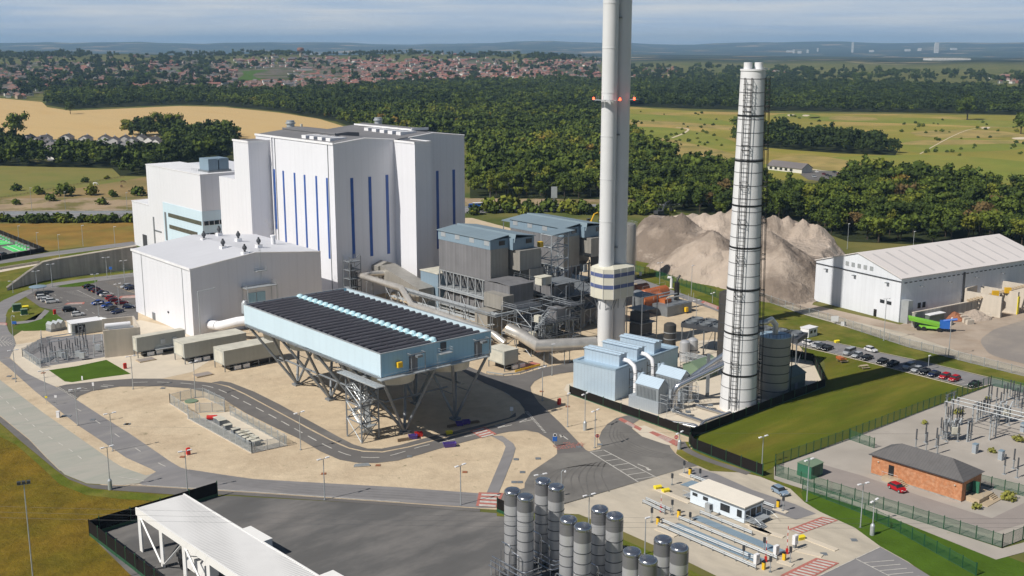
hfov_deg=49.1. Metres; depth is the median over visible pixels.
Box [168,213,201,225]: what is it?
window
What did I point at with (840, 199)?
broadleaf tree
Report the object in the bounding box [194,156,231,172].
cooler unit
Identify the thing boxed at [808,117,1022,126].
fairway
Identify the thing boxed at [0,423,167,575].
rough field
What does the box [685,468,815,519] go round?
bypass lane
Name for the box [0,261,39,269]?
parapet
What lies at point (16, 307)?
utility cabinet
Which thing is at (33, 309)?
verge
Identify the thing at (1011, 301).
bunker bay
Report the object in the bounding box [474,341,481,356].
door
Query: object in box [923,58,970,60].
factory shed
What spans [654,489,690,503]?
traffic island
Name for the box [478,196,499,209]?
bush
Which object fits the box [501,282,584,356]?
process steelwork
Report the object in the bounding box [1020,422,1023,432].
marshalling cabinet
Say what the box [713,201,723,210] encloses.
broadleaf tree
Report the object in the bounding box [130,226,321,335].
turbine hall
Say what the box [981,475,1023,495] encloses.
fence
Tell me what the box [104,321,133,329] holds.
transformer
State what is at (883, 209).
broadleaf tree
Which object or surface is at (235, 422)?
compound slab
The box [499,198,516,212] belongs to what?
hedge bush
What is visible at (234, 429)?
gas crate
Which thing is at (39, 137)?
mobile home
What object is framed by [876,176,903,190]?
broadleaf tree
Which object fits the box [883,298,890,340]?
lamp post
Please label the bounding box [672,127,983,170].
golf path
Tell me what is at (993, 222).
broadleaf tree
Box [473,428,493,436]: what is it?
crossing bars
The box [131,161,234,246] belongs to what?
office block
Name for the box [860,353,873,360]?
parked car
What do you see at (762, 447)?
lamp post
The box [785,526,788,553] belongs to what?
barrier arm
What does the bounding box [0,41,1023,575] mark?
terrain
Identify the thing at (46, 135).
mobile home
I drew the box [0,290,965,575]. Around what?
road marking
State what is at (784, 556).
ticket pillar
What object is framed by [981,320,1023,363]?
wet yard
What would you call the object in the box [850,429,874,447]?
fence
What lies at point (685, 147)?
rough grass
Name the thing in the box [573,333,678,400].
process building
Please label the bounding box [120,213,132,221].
hedge bush
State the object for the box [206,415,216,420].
red pump unit
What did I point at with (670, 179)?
broadleaf tree
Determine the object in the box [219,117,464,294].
boiler house
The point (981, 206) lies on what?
broadleaf tree
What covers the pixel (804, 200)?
broadleaf tree
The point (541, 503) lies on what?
silver silo
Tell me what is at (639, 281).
perimeter road
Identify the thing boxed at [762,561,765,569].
ticket pillar
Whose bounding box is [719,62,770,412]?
tapered chimney
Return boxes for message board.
[551,187,556,198]
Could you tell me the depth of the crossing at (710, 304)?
382.30 m
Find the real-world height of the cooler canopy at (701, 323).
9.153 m
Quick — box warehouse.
[814,234,1023,323]
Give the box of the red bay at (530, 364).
[521,362,539,369]
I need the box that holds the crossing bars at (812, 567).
[785,560,834,575]
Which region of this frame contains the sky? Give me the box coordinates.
[0,0,1023,44]
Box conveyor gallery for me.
[372,260,433,302]
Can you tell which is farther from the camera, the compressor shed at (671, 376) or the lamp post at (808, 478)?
the compressor shed at (671, 376)
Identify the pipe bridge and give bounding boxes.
[385,287,541,342]
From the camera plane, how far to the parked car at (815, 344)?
328.10 m
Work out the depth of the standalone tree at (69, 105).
1420.94 m
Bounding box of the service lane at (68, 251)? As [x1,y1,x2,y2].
[0,241,134,263]
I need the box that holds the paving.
[10,320,212,385]
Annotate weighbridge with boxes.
[669,523,767,563]
[680,480,698,486]
[691,515,784,554]
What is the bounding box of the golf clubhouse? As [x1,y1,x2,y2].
[767,160,812,173]
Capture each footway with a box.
[0,417,479,511]
[212,381,515,450]
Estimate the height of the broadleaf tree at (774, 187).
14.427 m
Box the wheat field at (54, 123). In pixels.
[0,98,341,139]
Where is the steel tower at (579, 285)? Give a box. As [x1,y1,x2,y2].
[513,228,597,331]
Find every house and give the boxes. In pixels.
[15,93,22,98]
[67,316,102,334]
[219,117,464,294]
[283,82,294,85]
[465,276,537,337]
[682,355,716,380]
[788,364,806,391]
[869,443,1001,506]
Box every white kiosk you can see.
[753,553,759,564]
[773,544,779,555]
[792,534,798,547]
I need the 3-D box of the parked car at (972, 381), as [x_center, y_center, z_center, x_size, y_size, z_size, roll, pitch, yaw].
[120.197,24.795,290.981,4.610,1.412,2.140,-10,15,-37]
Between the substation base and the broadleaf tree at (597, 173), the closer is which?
the substation base
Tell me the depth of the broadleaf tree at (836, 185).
574.26 m
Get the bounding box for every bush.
[0,213,11,221]
[9,183,21,190]
[11,198,20,204]
[14,215,24,222]
[25,213,40,222]
[32,185,45,193]
[42,212,51,221]
[45,193,56,200]
[50,213,57,222]
[52,182,75,195]
[54,212,61,222]
[57,215,69,222]
[62,211,73,221]
[77,213,87,221]
[80,176,89,182]
[83,183,98,195]
[83,214,93,222]
[93,214,105,222]
[94,196,108,204]
[105,212,119,222]
[108,189,117,196]
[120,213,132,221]
[129,185,147,195]
[466,203,483,214]
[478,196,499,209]
[486,203,495,212]
[486,205,501,212]
[497,191,521,209]
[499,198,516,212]
[517,206,527,214]
[521,199,537,207]
[529,205,544,212]
[536,198,558,211]
[556,196,578,212]
[569,207,579,213]
[574,201,586,213]
[579,203,596,214]
[593,204,599,212]
[628,200,646,211]
[637,206,647,214]
[643,199,658,212]
[646,201,656,212]
[971,501,981,509]
[987,447,996,453]
[1000,490,1016,501]
[1011,434,1023,441]
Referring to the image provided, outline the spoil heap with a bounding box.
[635,208,844,304]
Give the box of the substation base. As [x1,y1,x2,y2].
[23,334,104,366]
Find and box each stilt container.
[132,328,184,357]
[173,328,246,364]
[213,337,280,371]
[488,343,532,371]
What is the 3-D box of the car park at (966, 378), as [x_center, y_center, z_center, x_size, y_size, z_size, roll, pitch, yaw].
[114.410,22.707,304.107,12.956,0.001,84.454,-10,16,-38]
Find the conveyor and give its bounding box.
[967,285,1023,308]
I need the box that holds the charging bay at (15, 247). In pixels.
[3,245,25,251]
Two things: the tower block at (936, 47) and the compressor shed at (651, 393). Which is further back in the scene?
the tower block at (936, 47)
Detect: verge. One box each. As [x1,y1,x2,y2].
[0,246,124,266]
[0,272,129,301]
[6,297,44,321]
[13,311,63,330]
[59,280,96,286]
[801,490,1023,575]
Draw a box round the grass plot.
[49,360,129,381]
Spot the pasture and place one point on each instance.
(28, 178)
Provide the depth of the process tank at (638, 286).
393.72 m
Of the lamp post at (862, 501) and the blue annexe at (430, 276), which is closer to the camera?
the lamp post at (862, 501)
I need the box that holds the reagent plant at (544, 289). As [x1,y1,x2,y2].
[523,280,597,329]
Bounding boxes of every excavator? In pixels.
[587,212,598,221]
[653,201,672,215]
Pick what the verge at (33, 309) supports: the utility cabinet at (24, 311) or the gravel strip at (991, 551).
the utility cabinet at (24, 311)
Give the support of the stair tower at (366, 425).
on the site gravel
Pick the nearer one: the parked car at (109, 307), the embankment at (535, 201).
the parked car at (109, 307)
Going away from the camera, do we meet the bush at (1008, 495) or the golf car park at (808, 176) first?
the bush at (1008, 495)
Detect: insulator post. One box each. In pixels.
[915,429,917,447]
[934,428,937,446]
[936,434,939,453]
[945,423,948,441]
[956,423,959,441]
[960,406,963,423]
[987,399,990,416]
[1002,454,1006,474]
[1011,449,1015,468]
[1014,457,1019,478]
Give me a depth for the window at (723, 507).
210.47 m
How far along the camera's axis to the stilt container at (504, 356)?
305.85 m
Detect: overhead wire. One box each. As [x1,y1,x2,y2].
[33,518,1023,527]
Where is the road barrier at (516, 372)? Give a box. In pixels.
[487,365,546,375]
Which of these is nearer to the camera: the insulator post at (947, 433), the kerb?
the insulator post at (947, 433)
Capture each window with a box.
[153,217,161,242]
[164,212,167,239]
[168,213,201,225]
[169,224,197,234]
[203,220,221,225]
[720,503,729,512]
[737,509,741,517]
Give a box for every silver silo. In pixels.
[504,486,520,575]
[517,492,533,575]
[534,477,550,565]
[547,483,564,572]
[559,515,576,575]
[573,522,591,575]
[591,504,608,575]
[605,511,623,575]
[622,546,641,575]
[638,554,657,575]
[653,534,672,575]
[669,542,688,575]
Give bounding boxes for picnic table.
[836,356,846,361]
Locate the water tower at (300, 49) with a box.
[297,47,303,56]
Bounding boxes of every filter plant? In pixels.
[436,223,542,320]
[508,213,598,282]
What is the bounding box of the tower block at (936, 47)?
[934,43,938,52]
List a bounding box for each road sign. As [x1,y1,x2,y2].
[552,433,556,440]
[831,316,838,323]
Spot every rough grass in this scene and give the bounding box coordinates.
[630,120,731,129]
[660,138,734,159]
[763,155,860,170]
[829,116,877,120]
[901,140,1022,144]
[911,130,1023,137]
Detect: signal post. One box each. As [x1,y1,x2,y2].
[769,556,771,572]
[789,546,791,562]
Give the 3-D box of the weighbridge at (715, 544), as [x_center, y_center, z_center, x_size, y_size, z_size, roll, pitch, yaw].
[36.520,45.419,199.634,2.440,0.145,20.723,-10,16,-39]
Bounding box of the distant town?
[0,52,1023,83]
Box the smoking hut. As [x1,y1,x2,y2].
[800,325,817,337]
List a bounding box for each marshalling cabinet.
[972,442,978,453]
[997,449,1004,460]
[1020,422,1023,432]
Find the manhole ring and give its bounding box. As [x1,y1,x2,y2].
[184,399,197,403]
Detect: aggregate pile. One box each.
[946,311,961,321]
[963,309,991,321]
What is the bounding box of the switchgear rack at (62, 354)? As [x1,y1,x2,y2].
[37,332,103,363]
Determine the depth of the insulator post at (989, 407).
266.87 m
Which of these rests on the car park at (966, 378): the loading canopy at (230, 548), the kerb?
the kerb
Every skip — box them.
[408,433,417,438]
[414,431,422,436]
[442,441,456,447]
[455,420,463,426]
[462,419,470,424]
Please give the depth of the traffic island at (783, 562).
191.52 m
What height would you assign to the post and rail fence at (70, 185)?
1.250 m
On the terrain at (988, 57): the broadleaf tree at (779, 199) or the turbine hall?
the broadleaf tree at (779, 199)
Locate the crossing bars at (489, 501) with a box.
[479,494,499,506]
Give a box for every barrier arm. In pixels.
[764,538,766,561]
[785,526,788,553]
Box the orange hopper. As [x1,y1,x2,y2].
[658,297,671,302]
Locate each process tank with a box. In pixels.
[634,280,649,289]
[642,282,669,296]
[644,288,663,305]
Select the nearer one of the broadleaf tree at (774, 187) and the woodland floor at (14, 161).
the broadleaf tree at (774, 187)
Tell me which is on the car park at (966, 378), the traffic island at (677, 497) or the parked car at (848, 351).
the parked car at (848, 351)
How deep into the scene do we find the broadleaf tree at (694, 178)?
629.43 m
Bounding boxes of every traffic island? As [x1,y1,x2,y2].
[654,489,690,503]
[654,527,677,536]
[679,473,696,479]
[744,522,770,535]
[747,525,785,537]
[773,507,788,513]
[777,559,793,566]
[792,547,823,557]
[805,536,838,550]
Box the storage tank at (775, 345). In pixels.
[757,317,793,399]
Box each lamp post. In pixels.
[7,349,18,381]
[17,480,33,575]
[69,388,80,425]
[100,445,113,489]
[103,411,115,451]
[126,355,135,388]
[178,449,191,490]
[189,360,197,395]
[293,410,304,449]
[317,456,329,499]
[454,463,465,504]
[538,366,546,400]
[566,392,569,426]
[582,392,588,430]
[583,493,595,522]
[591,408,599,447]
[643,516,650,554]
[676,430,683,449]
[758,435,767,463]
[804,458,814,501]
[857,482,869,527]
[870,498,878,535]
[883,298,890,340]
[948,317,952,356]
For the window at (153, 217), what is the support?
in the office block at (183, 200)
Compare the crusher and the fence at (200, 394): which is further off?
the crusher
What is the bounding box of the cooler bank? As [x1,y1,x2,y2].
[46,319,65,331]
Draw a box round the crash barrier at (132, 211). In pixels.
[3,204,679,213]
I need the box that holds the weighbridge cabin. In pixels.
[683,479,777,528]
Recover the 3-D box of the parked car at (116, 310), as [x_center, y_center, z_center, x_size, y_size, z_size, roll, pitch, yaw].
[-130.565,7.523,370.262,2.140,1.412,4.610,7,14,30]
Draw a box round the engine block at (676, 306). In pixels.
[647,275,693,316]
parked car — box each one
[35,291,48,295]
[36,294,49,299]
[45,298,58,303]
[62,306,76,311]
[71,311,83,316]
[82,284,94,288]
[91,288,101,292]
[91,299,103,304]
[95,290,108,294]
[99,292,112,296]
[101,302,112,307]
[104,305,117,310]
[107,297,121,301]
[110,308,123,313]
[114,300,128,304]
[122,303,134,308]
[124,285,134,289]
[771,484,788,495]
[802,339,813,345]
[811,341,821,346]
[815,343,825,349]
[821,344,833,350]
[842,346,856,355]
[851,351,862,357]
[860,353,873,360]
[864,345,877,352]
[876,357,888,364]
[886,359,899,366]
[887,481,907,492]
[902,361,915,369]
[911,365,922,372]
[919,367,930,374]
[927,370,940,376]
[938,372,951,379]
[948,374,960,381]
[967,380,981,387]
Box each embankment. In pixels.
[0,197,147,210]
[465,198,647,205]
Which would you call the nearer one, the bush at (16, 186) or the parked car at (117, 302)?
the parked car at (117, 302)
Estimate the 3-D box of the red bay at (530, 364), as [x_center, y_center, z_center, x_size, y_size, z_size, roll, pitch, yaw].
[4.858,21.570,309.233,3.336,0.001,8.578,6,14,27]
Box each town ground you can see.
[0,59,339,92]
[340,58,599,81]
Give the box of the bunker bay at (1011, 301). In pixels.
[964,281,1023,317]
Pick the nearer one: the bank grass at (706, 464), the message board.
the bank grass at (706, 464)
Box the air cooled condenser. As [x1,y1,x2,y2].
[243,287,491,434]
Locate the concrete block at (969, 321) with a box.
[965,319,973,324]
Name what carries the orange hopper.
on the site gravel
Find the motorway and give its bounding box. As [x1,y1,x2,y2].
[0,204,599,217]
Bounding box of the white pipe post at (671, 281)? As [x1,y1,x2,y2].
[667,276,673,288]
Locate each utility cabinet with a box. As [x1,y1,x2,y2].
[12,303,20,311]
[20,308,28,315]
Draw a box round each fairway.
[630,114,732,124]
[639,127,735,150]
[763,155,1023,183]
[772,113,820,117]
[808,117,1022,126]
[899,137,1023,152]
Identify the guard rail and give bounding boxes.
[642,500,664,514]
[646,497,670,512]
[658,522,756,569]
[662,519,761,563]
[678,516,777,560]
[690,474,774,508]
[700,510,752,534]
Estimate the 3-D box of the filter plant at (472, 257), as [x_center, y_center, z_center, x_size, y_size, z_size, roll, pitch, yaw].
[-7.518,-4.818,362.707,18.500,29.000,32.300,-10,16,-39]
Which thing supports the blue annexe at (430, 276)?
on the site gravel
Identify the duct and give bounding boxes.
[197,288,247,333]
[359,270,506,343]
[505,323,597,363]
[666,352,723,412]
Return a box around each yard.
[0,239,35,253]
[47,140,143,160]
[100,496,642,575]
[564,466,911,575]
[774,385,1023,545]
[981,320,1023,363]
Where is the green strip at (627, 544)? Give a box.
[497,513,700,575]
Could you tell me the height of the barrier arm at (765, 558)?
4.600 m
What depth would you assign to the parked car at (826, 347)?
324.93 m
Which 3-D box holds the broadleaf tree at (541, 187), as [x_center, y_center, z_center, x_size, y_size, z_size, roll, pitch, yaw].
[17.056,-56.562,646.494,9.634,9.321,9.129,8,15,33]
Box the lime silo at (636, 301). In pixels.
[632,290,643,310]
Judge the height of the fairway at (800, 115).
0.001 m
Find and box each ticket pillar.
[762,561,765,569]
[776,499,779,507]
[782,552,786,560]
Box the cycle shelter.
[29,285,46,290]
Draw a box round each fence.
[0,230,42,248]
[0,247,44,259]
[2,176,123,197]
[22,332,41,356]
[22,349,40,367]
[88,519,160,575]
[89,481,217,531]
[169,388,224,411]
[169,394,251,453]
[229,405,287,453]
[497,496,503,514]
[569,385,690,436]
[635,265,759,315]
[688,426,763,475]
[691,350,824,436]
[762,293,1023,375]
[775,465,1002,546]
[776,377,990,464]
[802,480,977,575]
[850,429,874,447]
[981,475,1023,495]
[990,375,1022,391]
[1001,526,1023,547]
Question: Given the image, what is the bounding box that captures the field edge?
[0,424,171,500]
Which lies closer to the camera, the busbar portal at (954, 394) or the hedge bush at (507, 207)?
the busbar portal at (954, 394)
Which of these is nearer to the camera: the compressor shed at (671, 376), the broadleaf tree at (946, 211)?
the compressor shed at (671, 376)
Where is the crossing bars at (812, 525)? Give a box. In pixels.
[791,518,833,532]
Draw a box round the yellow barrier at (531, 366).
[515,364,539,371]
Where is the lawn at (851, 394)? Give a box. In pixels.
[690,347,987,471]
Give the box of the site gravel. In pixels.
[0,218,819,509]
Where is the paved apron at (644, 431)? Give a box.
[633,425,677,444]
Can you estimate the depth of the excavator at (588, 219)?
546.99 m
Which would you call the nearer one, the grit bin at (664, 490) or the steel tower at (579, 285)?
the grit bin at (664, 490)
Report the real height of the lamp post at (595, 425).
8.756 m
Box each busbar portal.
[946,391,955,413]
[966,418,973,441]
[972,401,978,421]
[988,416,998,439]
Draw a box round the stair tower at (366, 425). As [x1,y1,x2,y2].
[345,371,379,443]
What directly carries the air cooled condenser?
on the site gravel
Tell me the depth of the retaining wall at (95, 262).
429.58 m
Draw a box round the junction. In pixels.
[501,415,697,512]
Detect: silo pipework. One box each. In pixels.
[488,541,541,575]
[533,531,558,575]
[591,562,605,575]
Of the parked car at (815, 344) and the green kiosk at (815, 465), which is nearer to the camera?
the green kiosk at (815, 465)
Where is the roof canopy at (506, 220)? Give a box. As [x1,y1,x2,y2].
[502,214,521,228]
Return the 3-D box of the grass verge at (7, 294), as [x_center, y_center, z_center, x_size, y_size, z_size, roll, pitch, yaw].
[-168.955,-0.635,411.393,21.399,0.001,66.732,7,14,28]
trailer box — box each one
[243,526,272,546]
[320,570,342,575]
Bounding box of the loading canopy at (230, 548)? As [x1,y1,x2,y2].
[135,493,319,575]
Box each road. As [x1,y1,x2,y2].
[0,273,133,357]
[0,357,501,507]
[0,380,150,484]
[58,379,536,462]
[462,361,586,453]
[634,277,802,344]
[789,302,1023,368]
[818,465,1023,533]
[821,547,928,575]
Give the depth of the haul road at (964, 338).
347.80 m
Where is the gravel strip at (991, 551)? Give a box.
[774,475,1023,558]
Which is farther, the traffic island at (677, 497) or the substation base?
the substation base
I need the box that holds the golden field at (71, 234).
[0,223,134,250]
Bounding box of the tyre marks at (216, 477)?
[187,469,475,503]
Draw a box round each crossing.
[470,427,495,437]
[476,492,502,506]
[618,418,641,429]
[649,431,677,445]
[701,301,718,309]
[781,558,837,575]
[789,517,836,533]
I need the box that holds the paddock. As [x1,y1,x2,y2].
[0,177,147,198]
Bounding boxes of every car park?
[26,276,137,320]
[798,341,1022,393]
[800,170,837,180]
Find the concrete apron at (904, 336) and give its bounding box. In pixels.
[773,303,1023,375]
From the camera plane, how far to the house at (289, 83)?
2348.11 m
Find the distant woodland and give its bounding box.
[0,48,1023,232]
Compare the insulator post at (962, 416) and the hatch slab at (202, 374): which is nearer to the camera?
the insulator post at (962, 416)
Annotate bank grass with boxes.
[0,266,33,296]
[635,261,1023,385]
[676,442,803,500]
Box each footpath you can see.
[17,310,48,323]
[487,436,514,492]
[681,442,750,474]
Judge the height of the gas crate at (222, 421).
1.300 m
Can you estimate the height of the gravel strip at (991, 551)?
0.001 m
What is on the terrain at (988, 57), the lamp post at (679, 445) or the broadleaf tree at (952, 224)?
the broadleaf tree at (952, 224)
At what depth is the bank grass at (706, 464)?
236.38 m
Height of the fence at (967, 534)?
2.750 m
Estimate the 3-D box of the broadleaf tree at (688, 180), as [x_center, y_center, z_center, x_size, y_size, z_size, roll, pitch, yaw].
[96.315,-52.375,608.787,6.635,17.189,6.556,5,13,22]
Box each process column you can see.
[663,322,675,345]
[716,290,726,356]
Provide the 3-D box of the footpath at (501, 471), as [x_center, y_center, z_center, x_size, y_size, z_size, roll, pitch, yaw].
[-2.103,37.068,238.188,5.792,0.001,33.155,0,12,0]
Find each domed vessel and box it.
[679,340,689,361]
[688,337,697,359]
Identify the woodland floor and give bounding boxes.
[0,145,232,175]
[45,93,646,198]
[630,101,1022,114]
[651,199,1023,245]
[765,140,896,154]
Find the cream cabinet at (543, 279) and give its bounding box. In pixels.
[534,274,551,285]
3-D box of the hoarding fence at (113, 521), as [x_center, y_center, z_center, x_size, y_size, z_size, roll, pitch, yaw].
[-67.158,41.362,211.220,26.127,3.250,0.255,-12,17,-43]
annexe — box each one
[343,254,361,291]
[420,266,455,309]
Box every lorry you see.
[176,549,218,575]
[468,202,482,208]
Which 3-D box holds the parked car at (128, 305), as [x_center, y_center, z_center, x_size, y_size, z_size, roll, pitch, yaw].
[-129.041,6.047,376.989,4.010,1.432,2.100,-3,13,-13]
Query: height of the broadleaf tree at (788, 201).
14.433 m
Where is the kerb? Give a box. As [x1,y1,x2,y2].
[801,340,1017,388]
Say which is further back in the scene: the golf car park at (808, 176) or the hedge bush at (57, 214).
the golf car park at (808, 176)
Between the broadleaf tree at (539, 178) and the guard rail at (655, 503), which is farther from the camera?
the broadleaf tree at (539, 178)
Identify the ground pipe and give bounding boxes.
[632,400,731,427]
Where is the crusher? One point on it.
(937, 325)
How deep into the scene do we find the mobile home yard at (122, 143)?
1000.43 m
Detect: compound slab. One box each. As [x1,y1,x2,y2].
[190,411,283,451]
[208,412,277,445]
[564,339,820,427]
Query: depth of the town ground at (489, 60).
3344.40 m
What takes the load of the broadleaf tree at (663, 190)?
on the terrain at (988, 57)
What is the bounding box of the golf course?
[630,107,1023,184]
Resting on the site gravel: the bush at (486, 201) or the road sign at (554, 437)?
the road sign at (554, 437)
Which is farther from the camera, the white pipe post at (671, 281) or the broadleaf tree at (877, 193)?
the broadleaf tree at (877, 193)
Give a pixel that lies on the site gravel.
(154, 418)
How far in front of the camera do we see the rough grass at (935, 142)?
1011.05 m
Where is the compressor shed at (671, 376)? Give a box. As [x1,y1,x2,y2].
[656,363,689,406]
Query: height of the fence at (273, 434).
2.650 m
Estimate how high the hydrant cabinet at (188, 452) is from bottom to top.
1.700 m
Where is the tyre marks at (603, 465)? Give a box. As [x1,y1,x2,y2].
[545,424,672,492]
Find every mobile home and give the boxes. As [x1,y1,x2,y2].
[34,135,45,139]
[41,133,52,139]
[43,137,53,143]
[59,133,74,140]
[78,134,93,140]
[98,133,110,140]
[107,135,120,142]
[120,134,129,141]
[125,135,138,143]
[135,133,146,140]
[144,135,159,142]
[151,138,161,142]
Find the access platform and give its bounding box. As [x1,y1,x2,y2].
[241,250,278,330]
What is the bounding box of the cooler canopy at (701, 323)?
[681,316,807,363]
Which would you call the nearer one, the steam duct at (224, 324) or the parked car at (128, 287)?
the steam duct at (224, 324)
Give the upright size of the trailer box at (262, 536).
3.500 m
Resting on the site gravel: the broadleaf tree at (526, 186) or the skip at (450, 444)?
the skip at (450, 444)
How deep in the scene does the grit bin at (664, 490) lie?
221.96 m
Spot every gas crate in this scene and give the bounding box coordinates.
[217,418,226,425]
[223,423,232,430]
[231,427,240,434]
[250,438,260,446]
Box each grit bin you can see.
[653,484,661,488]
[661,487,669,492]
[798,534,805,540]
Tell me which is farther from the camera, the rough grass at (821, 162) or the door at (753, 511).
the rough grass at (821, 162)
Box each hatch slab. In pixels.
[135,357,156,362]
[192,371,213,377]
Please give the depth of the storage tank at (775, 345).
278.42 m
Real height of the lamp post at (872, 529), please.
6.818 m
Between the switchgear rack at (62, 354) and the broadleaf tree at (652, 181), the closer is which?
the switchgear rack at (62, 354)
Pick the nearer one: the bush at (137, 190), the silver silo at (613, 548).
the silver silo at (613, 548)
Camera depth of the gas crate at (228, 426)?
258.16 m
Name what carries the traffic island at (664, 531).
on the weighbridge yard at (625, 501)
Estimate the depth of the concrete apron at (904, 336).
336.00 m
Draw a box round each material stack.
[354,463,369,466]
[397,437,411,441]
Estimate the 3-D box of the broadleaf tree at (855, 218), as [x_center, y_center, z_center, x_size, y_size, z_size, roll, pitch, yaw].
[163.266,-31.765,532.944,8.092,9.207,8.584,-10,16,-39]
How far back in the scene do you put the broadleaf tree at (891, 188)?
583.25 m
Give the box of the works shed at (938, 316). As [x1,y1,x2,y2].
[925,311,945,321]
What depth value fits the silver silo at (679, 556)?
163.05 m
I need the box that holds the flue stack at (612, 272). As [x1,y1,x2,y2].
[590,0,638,346]
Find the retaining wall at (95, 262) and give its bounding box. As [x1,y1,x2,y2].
[6,245,136,290]
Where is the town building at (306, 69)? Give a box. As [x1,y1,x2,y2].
[297,68,311,70]
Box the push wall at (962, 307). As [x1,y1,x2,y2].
[911,300,978,326]
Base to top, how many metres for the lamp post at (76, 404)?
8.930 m
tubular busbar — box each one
[944,401,1023,426]
[951,399,1023,435]
[956,397,1023,432]
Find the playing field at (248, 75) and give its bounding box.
[238,70,267,80]
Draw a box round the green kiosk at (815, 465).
[797,457,823,478]
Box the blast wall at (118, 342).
[102,316,140,357]
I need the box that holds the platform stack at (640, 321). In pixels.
[626,291,657,338]
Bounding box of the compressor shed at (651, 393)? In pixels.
[628,372,669,416]
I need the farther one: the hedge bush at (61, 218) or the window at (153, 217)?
the hedge bush at (61, 218)
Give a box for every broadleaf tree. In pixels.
[486,176,494,197]
[493,172,518,195]
[493,181,507,196]
[513,186,523,194]
[524,181,529,197]
[531,173,552,195]
[534,182,549,197]
[541,166,550,194]
[558,177,572,196]
[572,180,588,197]
[586,170,599,195]
[628,186,644,200]
[630,174,643,190]
[635,195,646,203]
[642,176,660,187]
[642,189,660,201]
[653,186,668,205]
[659,176,683,187]
[662,181,681,191]
[672,185,693,207]
[682,175,699,183]
[684,176,693,206]
[691,181,705,205]
[694,186,704,213]
[701,177,710,185]
[706,192,714,210]
[711,188,719,211]
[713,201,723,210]
[721,178,729,192]
[762,202,774,216]
[764,182,788,190]
[769,191,794,217]
[774,193,785,216]
[792,183,815,197]
[801,183,819,200]
[802,196,806,218]
[804,195,814,221]
[809,208,831,225]
[814,182,846,201]
[814,200,832,225]
[815,182,841,200]
[819,191,854,228]
[823,176,842,183]
[827,211,833,233]
[830,177,852,185]
[833,190,872,226]
[836,209,849,230]
[839,212,844,232]
[845,185,851,193]
[848,212,863,229]
[857,215,877,239]
[858,178,895,193]
[863,190,871,199]
[864,216,892,241]
[868,182,897,198]
[868,202,890,215]
[870,196,887,203]
[872,189,881,197]
[872,203,898,233]
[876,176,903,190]
[885,208,896,234]
[886,218,906,240]
[887,190,925,208]
[888,199,916,231]
[891,181,919,194]
[901,201,923,215]
[905,187,915,195]
[918,180,927,188]
[919,197,931,210]
[921,202,939,220]
[924,228,940,241]
[929,212,940,241]
[933,204,966,236]
[936,191,954,200]
[936,199,951,204]
[941,216,961,239]
[942,185,964,196]
[955,198,977,210]
[960,215,978,237]
[963,201,1001,233]
[966,207,1000,235]
[978,199,1001,206]
[979,213,1003,234]
[984,182,998,199]
[988,192,1023,215]
[988,206,997,233]
[996,183,1008,195]
[999,213,1015,235]
[1002,216,1019,240]
[1009,219,1023,244]
[1014,213,1022,233]
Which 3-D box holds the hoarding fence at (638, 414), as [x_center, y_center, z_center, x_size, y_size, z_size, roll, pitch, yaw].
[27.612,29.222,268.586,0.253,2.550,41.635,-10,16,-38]
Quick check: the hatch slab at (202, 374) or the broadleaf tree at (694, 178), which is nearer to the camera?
the hatch slab at (202, 374)
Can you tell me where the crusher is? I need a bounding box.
[908,315,957,331]
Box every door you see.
[142,234,146,245]
[174,342,182,355]
[214,349,222,363]
[247,292,255,302]
[257,291,265,301]
[409,355,417,370]
[440,342,445,350]
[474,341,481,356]
[490,349,502,363]
[751,507,755,516]
[813,465,820,476]
[888,465,893,475]
[965,481,972,495]
[972,481,979,493]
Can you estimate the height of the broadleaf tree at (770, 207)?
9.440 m
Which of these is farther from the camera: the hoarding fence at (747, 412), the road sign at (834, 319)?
the road sign at (834, 319)
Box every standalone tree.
[1,111,29,134]
[64,101,74,113]
[119,119,132,130]
[149,111,174,136]
[166,112,183,120]
[955,94,978,119]
[1013,112,1023,133]
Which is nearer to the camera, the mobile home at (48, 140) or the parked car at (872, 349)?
the parked car at (872, 349)
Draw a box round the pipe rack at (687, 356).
[680,351,717,376]
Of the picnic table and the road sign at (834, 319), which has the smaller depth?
the picnic table
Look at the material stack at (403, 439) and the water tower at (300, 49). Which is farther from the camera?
the water tower at (300, 49)
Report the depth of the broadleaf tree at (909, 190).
560.27 m
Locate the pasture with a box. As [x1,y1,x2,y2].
[0,166,146,197]
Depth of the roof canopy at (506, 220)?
402.15 m
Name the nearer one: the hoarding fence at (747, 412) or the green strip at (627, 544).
the green strip at (627, 544)
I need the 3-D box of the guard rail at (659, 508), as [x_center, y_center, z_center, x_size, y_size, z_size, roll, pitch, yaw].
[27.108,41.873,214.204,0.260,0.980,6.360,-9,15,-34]
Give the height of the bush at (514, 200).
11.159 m
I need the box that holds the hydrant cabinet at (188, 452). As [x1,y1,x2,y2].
[186,447,190,455]
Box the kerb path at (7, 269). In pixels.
[0,263,37,271]
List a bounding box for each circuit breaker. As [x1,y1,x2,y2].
[943,418,961,439]
[995,401,1012,421]
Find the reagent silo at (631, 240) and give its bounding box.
[627,220,637,274]

